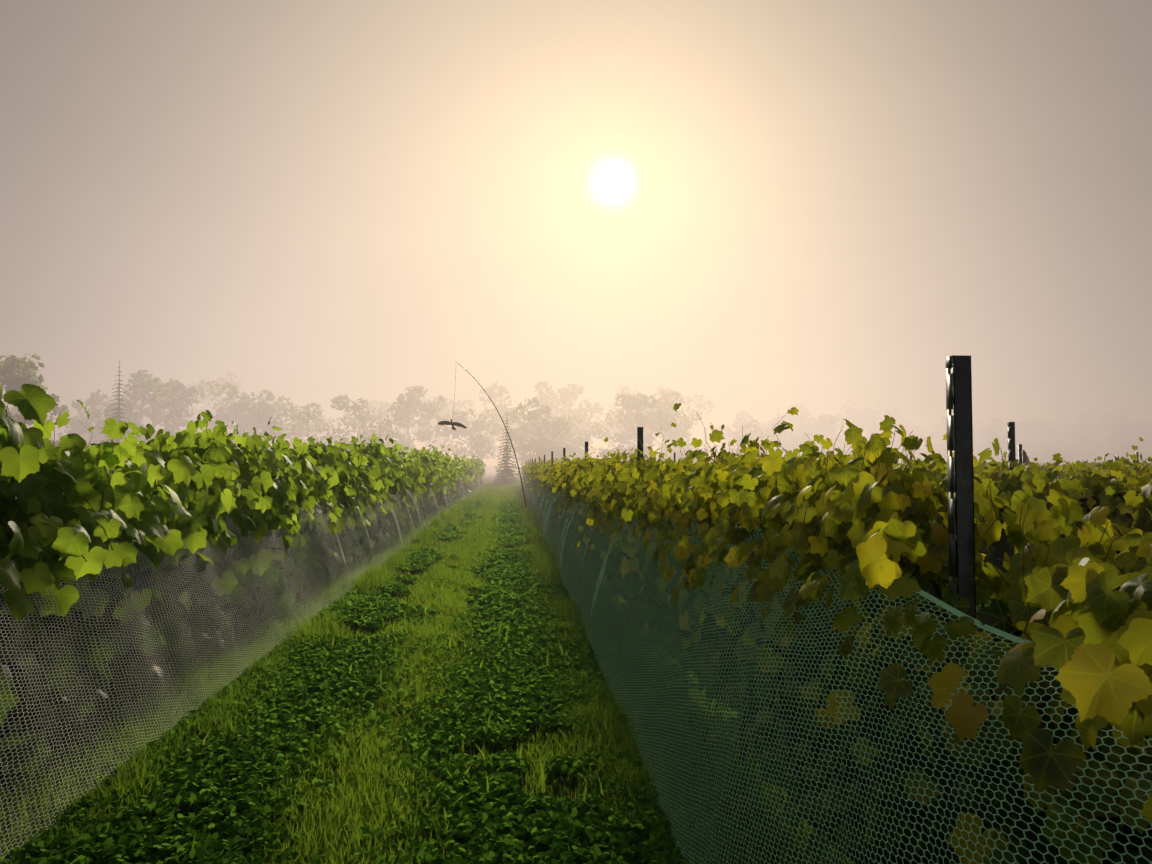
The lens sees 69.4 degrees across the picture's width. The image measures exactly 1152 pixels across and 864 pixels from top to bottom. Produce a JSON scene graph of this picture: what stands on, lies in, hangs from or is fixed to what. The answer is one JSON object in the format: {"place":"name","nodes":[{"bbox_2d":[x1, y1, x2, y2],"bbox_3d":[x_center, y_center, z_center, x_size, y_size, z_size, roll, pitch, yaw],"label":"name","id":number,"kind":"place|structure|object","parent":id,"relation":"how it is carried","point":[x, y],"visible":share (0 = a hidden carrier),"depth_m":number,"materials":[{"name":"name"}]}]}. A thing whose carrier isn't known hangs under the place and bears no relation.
{"place":"outdoors","nodes":[
{"label":"outdoors","id":0,"kind":"place"},
{"bbox_2d":[0,466,1008,863],"bbox_3d":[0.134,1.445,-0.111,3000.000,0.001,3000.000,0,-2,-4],"label":"ground","id":1,"kind":"structure","parent":0,"point":[490,472],"depth_m":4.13,"materials":[{"name":"green plant"}]},
{"bbox_2d":[8,407,19,421],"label":"tree","id":2,"kind":"object","parent":1,"relation":"on","point":[14,410],"visible":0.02,"depth_m":79.58,"materials":[{"name":"green plant"}]},
{"bbox_2d":[0,354,68,446],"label":"tree","id":3,"kind":"object","parent":1,"relation":"on","point":[16,373],"visible":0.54,"depth_m":56.92,"materials":[{"name":"green plant"}]},
{"bbox_2d":[43,404,105,452],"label":"tree","id":4,"kind":"object","parent":1,"relation":"on","point":[71,412],"visible":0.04,"depth_m":134.49,"materials":[{"name":"green plant"}]},
{"bbox_2d":[57,389,108,446],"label":"tree","id":5,"kind":"object","parent":1,"relation":"on","point":[76,425],"visible":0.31,"depth_m":87.80,"materials":[{"name":"green plant"}]},
{"bbox_2d":[77,399,144,441],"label":"tree","id":6,"kind":"object","parent":1,"relation":"on","point":[104,404],"visible":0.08,"depth_m":92.06,"materials":[{"name":"green plant"}]},
{"bbox_2d":[99,362,135,448],"bbox_3d":[-34.887,-0.704,63.469,3.601,9.804,3.864,0,-2,-4],"label":"dark spruce tree","id":7,"kind":"object","parent":1,"relation":"on","point":[119,412],"visible":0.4,"depth_m":63.44,"materials":[{"name":"green plant"}]},
{"bbox_2d":[90,393,168,443],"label":"tree","id":8,"kind":"object","parent":1,"relation":"on","point":[146,422],"visible":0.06,"depth_m":126.42,"materials":[{"name":"green plant"}]},
{"bbox_2d":[83,369,204,443],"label":"tree","id":9,"kind":"object","parent":1,"relation":"on","point":[140,388],"visible":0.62,"depth_m":84.61,"materials":[{"name":"green plant"}]},
{"bbox_2d":[0,383,417,783],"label":"vine row","id":10,"kind":"object","parent":1,"relation":"on","point":[64,517],"visible":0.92,"depth_m":4.70,"materials":[{"name":"green plant"}]},
{"bbox_2d":[181,408,238,432],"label":"tree","id":11,"kind":"object","parent":1,"relation":"on","point":[183,428],"depth_m":134.66,"materials":[{"name":"green plant"}]},
{"bbox_2d":[0,485,450,863],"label":"bird net","id":12,"kind":"object","parent":1,"relation":"on","point":[397,520],"visible":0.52,"depth_m":4.33,"materials":[{"name":"white plastic"}]},
{"bbox_2d":[182,372,271,444],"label":"tree","id":13,"kind":"object","parent":1,"relation":"on","point":[207,398],"visible":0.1,"depth_m":122.47,"materials":[{"name":"green plant"}]},
{"bbox_2d":[200,380,272,440],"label":"tree","id":14,"kind":"object","parent":1,"relation":"on","point":[234,409],"visible":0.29,"depth_m":90.41,"materials":[{"name":"green plant"}]},
{"bbox_2d":[228,389,332,448],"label":"tree","id":15,"kind":"object","parent":1,"relation":"on","point":[298,428],"visible":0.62,"depth_m":89.73,"materials":[{"name":"green plant"}]},
{"bbox_2d":[283,405,340,447],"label":"tree","id":16,"kind":"object","parent":1,"relation":"on","point":[328,420],"visible":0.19,"depth_m":126.23,"materials":[{"name":"green plant"}]},
{"bbox_2d":[309,406,321,440],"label":"spruce tree","id":17,"kind":"object","parent":1,"relation":"on","point":[315,434],"visible":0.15,"depth_m":101.85,"materials":[{"name":"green plant"}]},
{"bbox_2d":[234,444,461,638],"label":"trellis posts","id":18,"kind":"object","parent":1,"relation":"on","point":[237,630],"depth_m":6.96,"materials":[{"name":"metal"}]},
{"bbox_2d":[83,427,405,460],"bbox_3d":[-8.068,1.486,30.053,1.389,2.103,59.419,0,-2,-4],"label":"vine row","id":19,"kind":"object","parent":18,"relation":"attached to","point":[90,429],"depth_m":10.93,"materials":[{"name":"green plant"}]},
{"bbox_2d":[314,394,409,451],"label":"tree","id":20,"kind":"object","parent":1,"relation":"on","point":[360,417],"visible":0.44,"depth_m":91.80,"materials":[{"name":"green plant"}]},
{"bbox_2d":[331,429,399,445],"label":"shrub","id":21,"kind":"object","parent":1,"relation":"on","point":[345,440],"visible":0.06,"depth_m":88.81,"materials":[{"name":"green plant"}]},
{"bbox_2d":[376,408,386,447],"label":"spruce tree","id":22,"kind":"object","parent":1,"relation":"on","point":[379,436],"visible":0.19,"depth_m":94.48,"materials":[{"name":"green plant"}]},
{"bbox_2d":[351,399,414,445],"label":"tree","id":23,"kind":"object","parent":1,"relation":"on","point":[384,406],"visible":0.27,"depth_m":131.09,"materials":[{"name":"green plant"}]},
{"bbox_2d":[369,385,447,456],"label":"tree","id":24,"kind":"object","parent":1,"relation":"on","point":[415,403],"visible":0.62,"depth_m":102.04,"materials":[{"name":"green plant"}]},
{"bbox_2d":[388,440,468,537],"bbox_3d":[-4.153,1.396,24.642,1.437,2.190,18.211,0,-2,-4],"label":"vine row","id":25,"kind":"object","parent":1,"relation":"on","point":[434,469],"visible":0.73,"depth_m":20.72,"materials":[{"name":"green plant"}]},
{"bbox_2d":[213,538,648,644],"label":"grass","id":26,"kind":"structure","parent":1,"relation":"on","point":[449,610],"depth_m":8.80,"materials":[{"name":"green plant"}]},
{"bbox_2d":[410,396,473,460],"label":"tree","id":27,"kind":"object","parent":1,"relation":"on","point":[446,410],"visible":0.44,"depth_m":139.03,"materials":[{"name":"green plant"}]},
{"bbox_2d":[446,475,485,505],"bbox_3d":[-5.230,2.573,42.690,0.585,1.155,34.200,0,-2,-4],"label":"bird net","id":28,"kind":"object","parent":1,"relation":"on","point":[467,487],"visible":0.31,"depth_m":33.30,"materials":[{"name":"white plastic"}]},
{"bbox_2d":[434,409,503,458],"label":"tree","id":29,"kind":"object","parent":1,"relation":"on","point":[480,442],"visible":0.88,"depth_m":101.58,"materials":[{"name":"green plant"}]},
{"bbox_2d":[452,455,485,497],"bbox_3d":[-5.915,2.275,46.575,1.444,2.064,26.257,0,-2,-4],"label":"vine row","id":30,"kind":"object","parent":1,"relation":"on","point":[472,467],"visible":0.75,"depth_m":42.33,"materials":[{"name":"green plant"}]},
{"bbox_2d":[377,497,573,546],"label":"grass","id":31,"kind":"structure","parent":1,"relation":"on","point":[498,521],"depth_m":18.58,"materials":[{"name":"green plant"}]},
{"bbox_2d":[452,364,525,505],"bbox_3d":[-2.725,0.293,26.630,2.455,5.054,0.101,0,-2,-12],"label":"kite pole","id":32,"kind":"object","parent":1,"relation":"on","point":[509,438],"visible":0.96,"depth_m":26.72,"materials":[{"name":"black"}]},
{"bbox_2d":[438,420,466,429],"bbox_3d":[-3.927,-0.228,26.463,1.034,0.096,0.511,8,-38,16],"label":"bird kite","id":33,"kind":"object","parent":32,"relation":"attached to","point":[453,424],"visible":1,"depth_m":26.44,"materials":[{"name":"brown fabric"}]},
{"bbox_2d":[450,480,536,502],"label":"grass","id":34,"kind":"structure","parent":1,"relation":"on","point":[492,490],"depth_m":41.31,"materials":[{"name":"green plant"}]},
{"bbox_2d":[494,414,520,482],"bbox_3d":[-5.328,1.304,63.664,2.485,5.800,2.434,0,-2,-4],"label":"spruce tree","id":35,"kind":"object","parent":1,"relation":"on","point":[508,472],"visible":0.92,"depth_m":63.44,"materials":[{"name":"green plant"}]},
{"bbox_2d":[466,382,568,474],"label":"tree","id":36,"kind":"object","parent":1,"relation":"on","point":[502,408],"visible":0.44,"depth_m":129.39,"materials":[{"name":"green plant"}]},
{"bbox_2d":[520,476,536,506],"bbox_3d":[-2.619,2.565,42.895,0.585,1.190,34.200,0,-2,-4],"label":"bird net","id":37,"kind":"object","parent":1,"relation":"on","point":[528,488],"visible":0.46,"depth_m":35.42,"materials":[{"name":"plastic"}]},
{"bbox_2d":[520,461,543,496],"bbox_3d":[-2.420,2.373,45.870,1.247,1.550,28.318,0,-2,-4],"label":"vine row","id":38,"kind":"object","parent":1,"relation":"on","point":[525,468],"visible":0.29,"depth_m":40.55,"materials":[{"name":"green plant"}]},
{"bbox_2d":[501,396,570,460],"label":"tree","id":39,"kind":"object","parent":1,"relation":"on","point":[539,431],"visible":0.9,"depth_m":97.49,"materials":[{"name":"green plant"}]},
{"bbox_2d":[514,435,566,465],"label":"shrub","id":40,"kind":"object","parent":1,"relation":"on","point":[539,452],"visible":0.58,"depth_m":92.53,"materials":[{"name":"green plant"}]},
{"bbox_2d":[524,452,576,543],"bbox_3d":[-0.697,1.536,22.990,1.293,1.781,18.238,0,-2,-4],"label":"vine row","id":41,"kind":"object","parent":1,"relation":"on","point":[541,472],"visible":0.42,"depth_m":18.64,"materials":[{"name":"green plant"}]},
{"bbox_2d":[534,380,603,453],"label":"tree","id":42,"kind":"object","parent":1,"relation":"on","point":[565,410],"visible":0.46,"depth_m":132.37,"materials":[{"name":"green plant"}]},
{"bbox_2d":[544,442,594,459],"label":"shrub","id":43,"kind":"object","parent":1,"relation":"on","point":[569,450],"visible":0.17,"depth_m":102.08,"materials":[{"name":"green plant"}]},
{"bbox_2d":[543,414,604,458],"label":"tree","id":44,"kind":"object","parent":1,"relation":"on","point":[581,440],"visible":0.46,"depth_m":108.29,"materials":[{"name":"green plant"}]},
{"bbox_2d":[593,444,649,461],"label":"shrub","id":45,"kind":"object","parent":1,"relation":"on","point":[612,451],"visible":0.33,"depth_m":98.06,"materials":[{"name":"green plant"}]},
{"bbox_2d":[588,394,657,448],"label":"tree","id":46,"kind":"object","parent":1,"relation":"on","point":[611,430],"visible":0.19,"depth_m":144.03,"materials":[{"name":"green plant"}]},
{"bbox_2d":[593,393,679,460],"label":"tree","id":47,"kind":"object","parent":1,"relation":"on","point":[640,419],"visible":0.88,"depth_m":105.32,"materials":[{"name":"green plant"}]},
{"bbox_2d":[614,390,702,458],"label":"tree","id":48,"kind":"object","parent":1,"relation":"on","point":[679,431],"visible":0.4,"depth_m":114.19,"materials":[{"name":"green plant"}]},
{"bbox_2d":[616,385,713,460],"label":"tree","id":49,"kind":"object","parent":1,"relation":"on","point":[624,390],"visible":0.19,"depth_m":150.96,"materials":[{"name":"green plant"}]},
{"bbox_2d":[666,450,696,463],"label":"shrub","id":50,"kind":"object","parent":1,"relation":"on","point":[678,454],"visible":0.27,"depth_m":109.07,"materials":[{"name":"green plant"}]},
{"bbox_2d":[702,432,712,462],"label":"spruce tree","id":51,"kind":"object","parent":1,"relation":"on","point":[707,446],"visible":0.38,"depth_m":118.01,"materials":[{"name":"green plant"}]},
{"bbox_2d":[711,411,776,454],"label":"tree","id":52,"kind":"object","parent":1,"relation":"on","point":[726,430],"visible":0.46,"depth_m":149.46,"materials":[{"name":"green plant"}]},
{"bbox_2d":[723,419,774,458],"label":"tree","id":53,"kind":"object","parent":1,"relation":"on","point":[747,426],"visible":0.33,"depth_m":120.51,"materials":[{"name":"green plant"}]},
{"bbox_2d":[773,408,788,455],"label":"spruce tree","id":54,"kind":"object","parent":1,"relation":"on","point":[777,434],"visible":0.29,"depth_m":123.80,"materials":[{"name":"green plant"}]},
{"bbox_2d":[758,402,812,453],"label":"tree","id":55,"kind":"object","parent":1,"relation":"on","point":[793,420],"visible":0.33,"depth_m":153.52,"materials":[{"name":"green plant"}]},
{"bbox_2d":[764,404,818,456],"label":"tree","id":56,"kind":"object","parent":1,"relation":"on","point":[788,408],"visible":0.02,"depth_m":167.59,"materials":[{"name":"green plant"}]},
{"bbox_2d":[770,415,838,458],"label":"tree","id":57,"kind":"object","parent":1,"relation":"on","point":[792,444],"visible":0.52,"depth_m":128.59,"materials":[{"name":"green plant"}]},
{"bbox_2d":[802,414,849,454],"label":"tree","id":58,"kind":"object","parent":1,"relation":"on","point":[829,429],"visible":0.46,"depth_m":136.90,"materials":[{"name":"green plant"}]},
{"bbox_2d":[526,355,1145,631],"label":"trellis posts","id":59,"kind":"object","parent":1,"relation":"on","point":[962,554],"visible":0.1,"depth_m":2.08,"materials":[{"name":"metal"}]},
{"bbox_2d":[895,458,1130,473],"bbox_3d":[12.296,1.732,31.449,1.409,1.803,59.217,0,-2,-4],"label":"vine row","id":60,"kind":"object","parent":59,"relation":"attached to","point":[1091,465],"depth_m":21.04,"materials":[{"name":"green plant"}]},
{"bbox_2d":[894,456,1139,484],"bbox_3d":[8.897,1.770,31.211,1.368,1.756,59.138,0,-2,-4],"label":"vine row","id":61,"kind":"object","parent":59,"relation":"attached to","point":[1071,464],"depth_m":16.95,"materials":[{"name":"green plant"}]},
{"bbox_2d":[532,483,1151,863],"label":"bird net","id":62,"kind":"object","parent":1,"relation":"on","point":[958,613],"visible":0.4,"depth_m":2.18,"materials":[{"name":"plastic"}]},
{"bbox_2d":[836,443,852,455],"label":"shrub","id":63,"kind":"object","parent":1,"relation":"on","point":[846,446],"visible":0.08,"depth_m":143.02,"materials":[{"name":"green plant"}]},
{"bbox_2d":[538,403,1151,863],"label":"vine row","id":64,"kind":"object","parent":1,"relation":"on","point":[1076,603],"visible":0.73,"depth_m":2.25,"materials":[{"name":"green plant"}]},
{"bbox_2d":[841,449,851,456],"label":"shrub","id":65,"kind":"object","parent":1,"relation":"on","point":[845,453],"depth_m":131.74,"materials":[{"name":"green plant"}]},
{"bbox_2d":[821,400,903,449],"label":"tree","id":66,"kind":"object","parent":1,"relation":"on","point":[862,420],"visible":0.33,"depth_m":167.36,"materials":[{"name":"green plant"}]},
{"bbox_2d":[869,411,878,439],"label":"spruce tree","id":67,"kind":"object","parent":1,"relation":"on","point":[874,418],"visible":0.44,"depth_m":138.00,"materials":[{"name":"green plant"}]},
{"bbox_2d":[865,416,937,459],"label":"tree","id":68,"kind":"object","parent":1,"relation":"on","point":[907,428],"visible":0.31,"depth_m":166.42,"materials":[{"name":"green plant"}]},
{"bbox_2d":[890,423,920,463],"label":"tree","id":69,"kind":"object","parent":1,"relation":"on","point":[896,441],"visible":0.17,"depth_m":144.55,"materials":[{"name":"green plant"}]},
{"bbox_2d":[685,433,1151,615],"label":"vine row","id":70,"kind":"object","parent":1,"relation":"on","point":[1126,505],"visible":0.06,"depth_m":6.55,"materials":[{"name":"green plant"}]},
{"bbox_2d":[914,427,924,459],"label":"spruce tree","id":71,"kind":"object","parent":1,"relation":"on","point":[919,454],"visible":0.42,"depth_m":150.72,"materials":[{"name":"green plant"}]},
{"bbox_2d":[925,448,953,461],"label":"shrub","id":72,"kind":"object","parent":1,"relation":"on","point":[944,456],"visible":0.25,"depth_m":143.43,"materials":[{"name":"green plant"}]},
{"bbox_2d":[929,405,981,458],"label":"tree","id":73,"kind":"object","parent":1,"relation":"on","point":[939,428],"visible":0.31,"depth_m":172.02,"materials":[{"name":"green plant"}]},
{"bbox_2d":[821,437,1151,498],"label":"vine row","id":74,"kind":"object","parent":1,"relation":"on","point":[1135,464],"depth_m":10.76,"materials":[{"name":"green plant"}]},
{"bbox_2d":[984,419,999,461],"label":"spruce tree","id":75,"kind":"object","parent":1,"relation":"on","point":[991,439],"visible":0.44,"depth_m":141.44,"materials":[{"name":"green plant"}]},
{"bbox_2d":[978,447,1006,463],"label":"shrub","id":76,"kind":"object","parent":1,"relation":"on","point":[998,458],"visible":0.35,"depth_m":139.45,"materials":[{"name":"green plant"}]},
{"bbox_2d":[972,417,1017,453],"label":"tree","id":77,"kind":"object","parent":1,"relation":"on","point":[977,431],"visible":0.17,"depth_m":179.03,"materials":[{"name":"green plant"}]},
{"bbox_2d":[978,423,1031,449],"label":"tree","id":78,"kind":"object","parent":1,"relation":"on","point":[1006,435],"visible":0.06,"depth_m":186.65,"materials":[{"name":"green plant"}]},
{"bbox_2d":[979,418,1037,460],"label":"tree","id":79,"kind":"object","parent":1,"relation":"on","point":[1003,443],"visible":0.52,"depth_m":142.92,"materials":[{"name":"green plant"}]},
{"bbox_2d":[996,417,1023,452],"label":"tree","id":80,"kind":"object","parent":1,"relation":"on","point":[1006,421],"visible":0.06,"depth_m":200.46,"materials":[{"name":"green plant"}]},
{"bbox_2d":[1015,417,1056,463],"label":"tree","id":81,"kind":"object","parent":1,"relation":"on","point":[1036,431],"visible":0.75,"depth_m":156.84,"materials":[{"name":"green plant"}]},
{"bbox_2d":[1028,447,1075,465],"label":"shrub","id":82,"kind":"object","parent":1,"relation":"on","point":[1065,456],"visible":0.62,"depth_m":134.76,"materials":[{"name":"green plant"}]},
{"bbox_2d":[1037,443,1077,462],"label":"shrub","id":83,"kind":"object","parent":1,"relation":"on","point":[1064,450],"visible":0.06,"depth_m":151.53,"materials":[{"name":"green plant"}]},
{"bbox_2d":[1038,425,1087,460],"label":"tree","id":84,"kind":"object","parent":1,"relation":"on","point":[1060,433],"visible":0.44,"depth_m":197.83,"materials":[{"name":"green plant"}]},
{"bbox_2d":[1059,432,1096,461],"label":"tree","id":85,"kind":"object","parent":1,"relation":"on","point":[1089,438],"visible":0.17,"depth_m":218.16,"materials":[{"name":"green plant"}]},
{"bbox_2d":[1091,416,1144,458],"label":"tree","id":86,"kind":"object","parent":1,"relation":"on","point":[1132,423],"visible":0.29,"depth_m":226.30,"materials":[{"name":"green plant"}]},
{"bbox_2d":[1107,395,1141,461],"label":"spruce tree","id":87,"kind":"object","parent":1,"relation":"on","point":[1122,437],"visible":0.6,"depth_m":151.06,"materials":[{"name":"green plant"}]},
{"bbox_2d":[1122,427,1134,462],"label":"spruce tree","id":88,"kind":"object","parent":1,"relation":"on","point":[1128,450],"visible":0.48,"depth_m":141.98,"materials":[{"name":"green plant"}]},
{"bbox_2d":[1113,426,1151,457],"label":"tree","id":89,"kind":"object","parent":1,"relation":"on","point":[1146,442],"visible":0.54,"depth_m":164.95,"materials":[{"name":"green plant"}]},
{"bbox_2d":[1133,432,1146,455],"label":"spruce tree","id":90,"kind":"object","parent":1,"relation":"on","point":[1138,442],"visible":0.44,"depth_m":159.79,"materials":[{"name":"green plant"}]},
{"bbox_2d":[1131,450,1151,462],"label":"shrub","id":91,"kind":"object","parent":1,"relation":"on","point":[1143,457],"visible":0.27,"depth_m":146.93,"materials":[{"name":"green plant"}]},
{"bbox_2d":[0,0,1151,465],"label":"sky","id":92,"kind":"structure","parent":0,"point":[758,208],"materials":[{"name":"beige"}]}
]}

